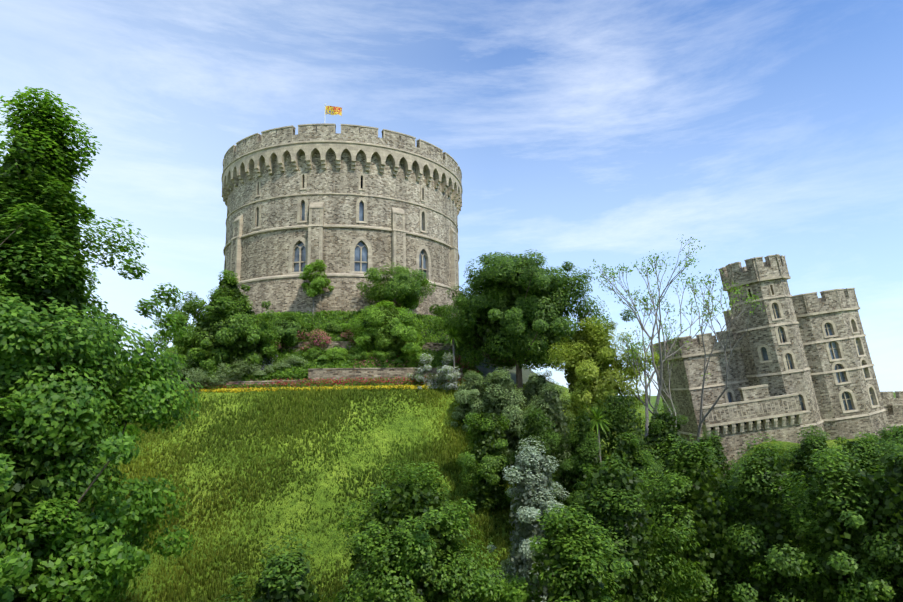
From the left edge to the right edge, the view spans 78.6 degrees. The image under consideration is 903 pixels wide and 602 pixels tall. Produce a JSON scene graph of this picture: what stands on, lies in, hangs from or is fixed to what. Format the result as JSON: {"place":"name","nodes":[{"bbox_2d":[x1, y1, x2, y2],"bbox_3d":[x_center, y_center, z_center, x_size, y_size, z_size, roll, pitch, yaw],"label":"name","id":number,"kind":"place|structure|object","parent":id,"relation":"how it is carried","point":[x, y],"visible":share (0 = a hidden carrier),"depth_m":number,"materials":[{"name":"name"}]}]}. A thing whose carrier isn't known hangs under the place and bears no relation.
{"place":"outdoors","nodes":[
{"label":"outdoors","id":0,"kind":"place"},
{"bbox_2d":[0,0,902,395],"label":"sky","id":1,"kind":"structure","parent":0,"point":[578,132],"materials":[{"name":"blue"}]},
{"bbox_2d":[94,318,902,601],"bbox_3d":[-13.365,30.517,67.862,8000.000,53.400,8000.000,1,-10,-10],"label":"mound","id":2,"kind":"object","parent":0,"point":[330,503],"depth_m":35.90,"materials":[{"name":"green plant"}]},
{"bbox_2d":[0,390,81,601],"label":"bush","id":3,"kind":"object","parent":2,"relation":"on","point":[25,488],"visible":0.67,"depth_m":19.32,"materials":[{"name":"green plant"}]},
{"bbox_2d":[0,86,203,601],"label":"tree","id":4,"kind":"object","parent":2,"relation":"on","point":[59,348],"visible":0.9,"depth_m":22.11,"materials":[{"name":"green plant"}]},
{"bbox_2d":[100,380,127,434],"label":"bush","id":5,"kind":"object","parent":2,"relation":"on","point":[114,419],"depth_m":40.78,"materials":[{"name":"green plant"}]},
{"bbox_2d":[118,357,167,410],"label":"bush","id":6,"kind":"object","parent":2,"relation":"on","point":[139,375],"depth_m":42.59,"materials":[{"name":"green plant"}]},
{"bbox_2d":[152,291,204,382],"bbox_3d":[-23.297,3.341,48.174,4.919,8.455,5.228,1,-10,-10],"label":"tree","id":7,"kind":"object","parent":2,"relation":"on","point":[188,307],"visible":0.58,"depth_m":47.14,"materials":[{"name":"green plant"}]},
{"bbox_2d":[161,351,218,393],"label":"grey shrub","id":8,"kind":"object","parent":2,"relation":"on","point":[197,378],"visible":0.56,"depth_m":43.93,"materials":[{"name":"green plant"}]},
{"bbox_2d":[204,359,248,384],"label":"grey shrub","id":9,"kind":"object","parent":2,"relation":"on","point":[226,378],"visible":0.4,"depth_m":45.03,"materials":[{"name":"green plant"}]},
{"bbox_2d":[160,269,295,379],"bbox_3d":[-19.416,1.969,47.317,10.609,9.634,7.865,-2,-10,5],"label":"tree","id":10,"kind":"object","parent":2,"relation":"on","point":[227,328],"visible":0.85,"depth_m":45.61,"materials":[{"name":"green plant"}]},
{"bbox_2d":[230,350,283,374],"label":"grey shrub","id":11,"kind":"object","parent":2,"relation":"on","point":[255,371],"visible":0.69,"depth_m":45.83,"materials":[{"name":"green plant"}]},
{"bbox_2d":[214,530,320,601],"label":"shrub","id":12,"kind":"object","parent":2,"relation":"on","point":[282,578],"visible":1,"depth_m":17.39,"materials":[{"name":"green plant"}]},
{"bbox_2d":[268,311,315,346],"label":"dark bush","id":13,"kind":"object","parent":2,"relation":"on","point":[289,324],"visible":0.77,"depth_m":49.63,"materials":[{"name":"green plant"}]},
{"bbox_2d":[277,354,309,367],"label":"grey shrub","id":14,"kind":"object","parent":2,"relation":"on","point":[288,361],"visible":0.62,"depth_m":47.09,"materials":[{"name":"green plant"}]},
{"bbox_2d":[301,346,328,360],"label":"bush","id":15,"kind":"object","parent":2,"relation":"on","point":[312,352],"visible":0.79,"depth_m":48.14,"materials":[{"name":"green plant"}]},
{"bbox_2d":[299,259,333,320],"bbox_3d":[-13.780,-1.069,55.757,2.977,6.430,3.699,-3,-10,12],"label":"slender tree","id":16,"kind":"object","parent":2,"relation":"on","point":[319,282],"visible":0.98,"depth_m":55.14,"materials":[{"name":"green plant"}]},
{"bbox_2d":[172,341,466,387],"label":"garden walls","id":17,"kind":"structure","parent":2,"relation":"on","point":[344,373],"depth_m":46.45,"materials":[{"name":"grey stone"}]},
{"bbox_2d":[160,310,482,392],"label":"flower beds","id":18,"kind":"object","parent":2,"relation":"on","point":[301,371],"visible":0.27,"depth_m":47.97,"materials":[{"name":"green plant"}]},
{"bbox_2d":[262,339,284,356],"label":"pink shrub","id":19,"kind":"object","parent":18,"relation":"on","point":[278,346],"visible":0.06,"depth_m":48.91,"materials":[{"name":"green plant"}]},
{"bbox_2d":[296,329,330,349],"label":"pink shrub","id":20,"kind":"object","parent":18,"relation":"on","point":[315,340],"visible":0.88,"depth_m":49.42,"materials":[{"name":"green plant"}]},
{"bbox_2d":[327,329,357,347],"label":"pink shrub","id":21,"kind":"object","parent":18,"relation":"on","point":[342,335],"visible":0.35,"depth_m":50.39,"materials":[{"name":"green plant"}]},
{"bbox_2d":[346,347,366,359],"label":"bush","id":22,"kind":"object","parent":18,"relation":"on","point":[357,354],"visible":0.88,"depth_m":48.67,"materials":[{"name":"green plant"}]},
{"bbox_2d":[358,349,387,360],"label":"bush","id":23,"kind":"object","parent":18,"relation":"on","point":[378,354],"visible":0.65,"depth_m":49.01,"materials":[{"name":"green plant"}]},
{"bbox_2d":[340,300,424,354],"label":"round bush","id":24,"kind":"object","parent":18,"relation":"on","point":[384,326],"visible":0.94,"depth_m":49.12,"materials":[{"name":"green plant"}]},
{"bbox_2d":[379,349,406,363],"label":"bush","id":25,"kind":"object","parent":18,"relation":"on","point":[392,357],"visible":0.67,"depth_m":48.99,"materials":[{"name":"green plant"}]},
{"bbox_2d":[397,351,430,367],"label":"bush","id":26,"kind":"object","parent":18,"relation":"on","point":[413,358],"visible":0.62,"depth_m":48.96,"materials":[{"name":"green plant"}]},
{"bbox_2d":[315,320,350,332],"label":"dark bush","id":27,"kind":"object","parent":2,"relation":"on","point":[332,326],"visible":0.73,"depth_m":51.94,"materials":[{"name":"green plant"}]},
{"bbox_2d":[325,346,347,358],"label":"bush","id":28,"kind":"object","parent":2,"relation":"on","point":[335,352],"visible":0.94,"depth_m":48.25,"materials":[{"name":"green plant"}]},
{"bbox_2d":[223,151,459,317],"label":"round tower","id":29,"kind":"structure","parent":2,"relation":"on","point":[265,276],"depth_m":60.40,"materials":[{"name":"grey stone"}]},
{"bbox_2d":[222,123,462,319],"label":"round tower dressings","id":30,"kind":"structure","parent":29,"relation":"on","point":[246,155],"depth_m":61.08,"materials":[{"name":"beige stone"}]},
{"bbox_2d":[324,104,341,122],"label":"flag pole","id":31,"kind":"object","parent":30,"relation":"on","point":[332,110],"visible":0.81,"depth_m":78.31,"materials":[{"name":"white"}]},
{"bbox_2d":[356,262,436,310],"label":"bush","id":32,"kind":"object","parent":2,"relation":"on","point":[401,286],"visible":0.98,"depth_m":54.71,"materials":[{"name":"green plant"}]},
{"bbox_2d":[406,353,444,388],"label":"white shrub","id":33,"kind":"object","parent":2,"relation":"on","point":[420,376],"visible":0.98,"depth_m":46.05,"materials":[{"name":"grey plant"}]},
{"bbox_2d":[320,458,534,601],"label":"dark bush","id":34,"kind":"object","parent":2,"relation":"on","point":[404,557],"visible":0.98,"depth_m":20.08,"materials":[{"name":"green plant"}]},
{"bbox_2d":[50,383,835,601],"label":"grass tufts","id":35,"kind":"object","parent":2,"relation":"on","point":[305,400],"visible":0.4,"depth_m":36.95,"materials":[{"name":"green plant"}]},
{"bbox_2d":[434,352,460,390],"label":"white shrub","id":36,"kind":"object","parent":2,"relation":"on","point":[448,374],"visible":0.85,"depth_m":45.84,"materials":[{"name":"grey plant"}]},
{"bbox_2d":[443,325,464,391],"bbox_3d":[0.267,4.946,47.069,2.370,5.930,2.483,1,-10,-10],"label":"cordyline","id":37,"kind":"object","parent":2,"relation":"on","point":[452,333],"visible":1,"depth_m":47.07,"materials":[{"name":"green plant"}]},
{"bbox_2d":[452,341,478,372],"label":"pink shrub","id":38,"kind":"object","parent":2,"relation":"on","point":[458,361],"visible":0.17,"depth_m":50.96,"materials":[{"name":"green plant"}]},
{"bbox_2d":[451,370,491,431],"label":"silver shrub","id":39,"kind":"object","parent":2,"relation":"on","point":[470,395],"visible":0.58,"depth_m":42.10,"materials":[{"name":"grey plant"}]},
{"bbox_2d":[456,411,517,509],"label":"shrub","id":40,"kind":"object","parent":2,"relation":"on","point":[484,463],"visible":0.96,"depth_m":35.59,"materials":[{"name":"green plant"}]},
{"bbox_2d":[475,367,532,464],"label":"silver shrub","id":41,"kind":"object","parent":2,"relation":"on","point":[502,397],"visible":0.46,"depth_m":39.80,"materials":[{"name":"grey plant"}]},
{"bbox_2d":[487,435,569,601],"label":"pale bush","id":42,"kind":"object","parent":2,"relation":"on","point":[533,468],"visible":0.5,"depth_m":25.57,"materials":[{"name":"silver plant"}]},
{"bbox_2d":[429,249,637,404],"bbox_3d":[6.496,2.426,50.258,16.315,14.146,16.277,1,-10,-10],"label":"dark tree","id":43,"kind":"object","parent":2,"relation":"on","point":[509,313],"visible":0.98,"depth_m":46.99,"materials":[{"name":"green plant"}]},
{"bbox_2d":[504,406,574,548],"bbox_3d":[5.765,10.975,33.816,5.047,9.105,4.658,1,-10,-10],"label":"dark shrub","id":44,"kind":"object","parent":2,"relation":"on","point":[537,424],"visible":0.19,"depth_m":33.97,"materials":[{"name":"green plant"}]},
{"bbox_2d":[515,369,572,449],"bbox_3d":[6.870,8.679,43.114,5.128,6.548,4.095,-7,-11,31],"label":"tree","id":45,"kind":"object","parent":2,"relation":"on","point":[538,383],"visible":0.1,"depth_m":43.07,"materials":[{"name":"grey plant"}]},
{"bbox_2d":[515,382,575,504],"bbox_3d":[6.567,9.930,37.673,5.089,8.875,6.439,-8,-11,33],"label":"silver shrub","id":46,"kind":"object","parent":2,"relation":"on","point":[550,403],"visible":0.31,"depth_m":37.70,"materials":[{"name":"grey plant"}]},
{"bbox_2d":[478,503,633,601],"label":"shrub","id":47,"kind":"object","parent":2,"relation":"on","point":[571,550],"visible":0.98,"depth_m":19.40,"materials":[{"name":"green plant"}]},
{"bbox_2d":[580,406,610,523],"bbox_3d":[8.977,11.628,32.961,2.218,10.637,2.053,6,-12,-37],"label":"cordyline","id":48,"kind":"object","parent":2,"relation":"on","point":[597,421],"visible":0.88,"depth_m":33.41,"materials":[{"name":"green plant"}]},
{"bbox_2d":[552,405,641,552],"bbox_3d":[8.429,11.412,33.473,5.088,10.090,5.945,1,-10,-10],"label":"dark shrub","id":49,"kind":"object","parent":2,"relation":"on","point":[583,443],"visible":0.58,"depth_m":33.09,"materials":[{"name":"green plant"}]},
{"bbox_2d":[547,316,659,446],"bbox_3d":[11.198,7.878,42.514,9.572,13.461,7.584,1,-10,-10],"label":"yellow green tree","id":50,"kind":"object","parent":2,"relation":"on","point":[588,358],"visible":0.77,"depth_m":41.34,"materials":[{"name":"green plant"}]},
{"bbox_2d":[549,453,707,601],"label":"shrub","id":51,"kind":"object","parent":2,"relation":"on","point":[616,489],"visible":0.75,"depth_m":23.73,"materials":[{"name":"green plant"}]},
{"bbox_2d":[593,432,669,601],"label":"shrub","id":52,"kind":"object","parent":2,"relation":"on","point":[628,449],"visible":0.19,"depth_m":30.64,"materials":[{"name":"green plant"}]},
{"bbox_2d":[587,390,684,550],"bbox_3d":[11.160,11.106,34.465,8.116,11.173,6.534,1,-10,-10],"label":"dark shrub","id":53,"kind":"object","parent":2,"relation":"on","point":[618,411],"visible":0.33,"depth_m":34.65,"materials":[{"name":"green plant"}]},
{"bbox_2d":[589,234,722,448],"bbox_3d":[15.479,6.255,40.389,8.138,21.283,12.314,-8,-11,34],"label":"sparse tree","id":54,"kind":"object","parent":2,"relation":"on","point":[646,309],"visible":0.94,"depth_m":40.48,"materials":[{"name":"green plant"}]},
{"bbox_2d":[645,431,692,552],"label":"bush","id":55,"kind":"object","parent":2,"relation":"on","point":[669,447],"depth_m":37.38,"materials":[{"name":"green plant"}]},
{"bbox_2d":[639,398,707,584],"bbox_3d":[13.457,11.857,34.953,5.197,11.224,4.860,-6,-11,28],"label":"dark shrub","id":56,"kind":"object","parent":2,"relation":"on","point":[661,427],"visible":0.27,"depth_m":34.70,"materials":[{"name":"green plant"}]},
{"bbox_2d":[611,269,764,441],"bbox_3d":[16.482,8.007,40.006,8.968,19.579,14.752,1,-10,-10],"label":"sparse tree","id":57,"kind":"object","parent":2,"relation":"on","point":[638,353],"visible":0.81,"depth_m":38.17,"materials":[{"name":"green plant"}]},
{"bbox_2d":[621,434,768,601],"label":"shrub","id":58,"kind":"object","parent":2,"relation":"on","point":[689,462],"visible":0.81,"depth_m":26.13,"materials":[{"name":"green plant"}]},
{"bbox_2d":[656,349,748,442],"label":"castle wall","id":59,"kind":"structure","parent":2,"relation":"on","point":[687,372],"depth_m":54.41,"materials":[{"name":"grey stone"}]},
{"bbox_2d":[674,431,751,599],"bbox_3d":[16.142,12.978,34.285,5.706,9.727,5.152,6,-12,-36],"label":"bush","id":60,"kind":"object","parent":2,"relation":"on","point":[720,457],"depth_m":34.12,"materials":[{"name":"green plant"}]},
{"bbox_2d":[690,433,840,601],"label":"shrub","id":61,"kind":"object","parent":2,"relation":"on","point":[757,480],"visible":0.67,"depth_m":24.74,"materials":[{"name":"green plant"}]},
{"bbox_2d":[730,447,805,600],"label":"bush","id":62,"kind":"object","parent":2,"relation":"on","point":[761,512],"depth_m":31.16,"materials":[{"name":"green plant"}]},
{"bbox_2d":[650,254,886,436],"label":"edward tower dressings","id":63,"kind":"structure","parent":2,"relation":"on","point":[757,405],"depth_m":52.09,"materials":[{"name":"grey stone"}]},
{"bbox_2d":[727,278,825,438],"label":"tower","id":64,"kind":"structure","parent":2,"relation":"on","point":[751,341],"depth_m":51.74,"materials":[{"name":"grey stone"}]},
{"bbox_2d":[775,425,841,546],"bbox_3d":[20.408,10.087,30.590,4.971,6.328,5.288,-4,-10,14],"label":"bush","id":65,"kind":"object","parent":2,"relation":"on","point":[814,441],"depth_m":30.37,"materials":[{"name":"green plant"}]},
{"bbox_2d":[732,309,889,439],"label":"tower","id":66,"kind":"structure","parent":2,"relation":"on","point":[827,389],"depth_m":51.99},
{"bbox_2d":[749,446,902,601],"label":"shrub","id":67,"kind":"object","parent":2,"relation":"on","point":[841,480],"visible":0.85,"depth_m":22.01,"materials":[{"name":"green plant"}]},
{"bbox_2d":[813,432,893,522],"bbox_3d":[20.441,8.786,27.342,5.796,4.557,5.912,5,-11,-31],"label":"bush","id":68,"kind":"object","parent":2,"relation":"on","point":[863,448],"depth_m":27.25,"materials":[{"name":"green plant"}]},
{"bbox_2d":[837,432,902,601],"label":"shrub","id":69,"kind":"object","parent":2,"relation":"on","point":[893,472],"visible":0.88,"depth_m":20.39,"materials":[{"name":"green plant"}]},
{"bbox_2d":[840,423,902,466],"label":"bush","id":70,"kind":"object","parent":2,"relation":"on","point":[885,435],"depth_m":26.57,"materials":[{"name":"green plant"}]},
{"bbox_2d":[880,391,902,426],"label":"curtain wall dressings","id":71,"kind":"structure","parent":2,"relation":"on","point":[895,408],"depth_m":55.24,"materials":[{"name":"grey stone"}]},
{"bbox_2d":[701,417,802,486],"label":"castle wall","id":72,"kind":"structure","parent":0,"point":[732,443],"depth_m":48.94,"materials":[{"name":"grey stone"}]}
]}

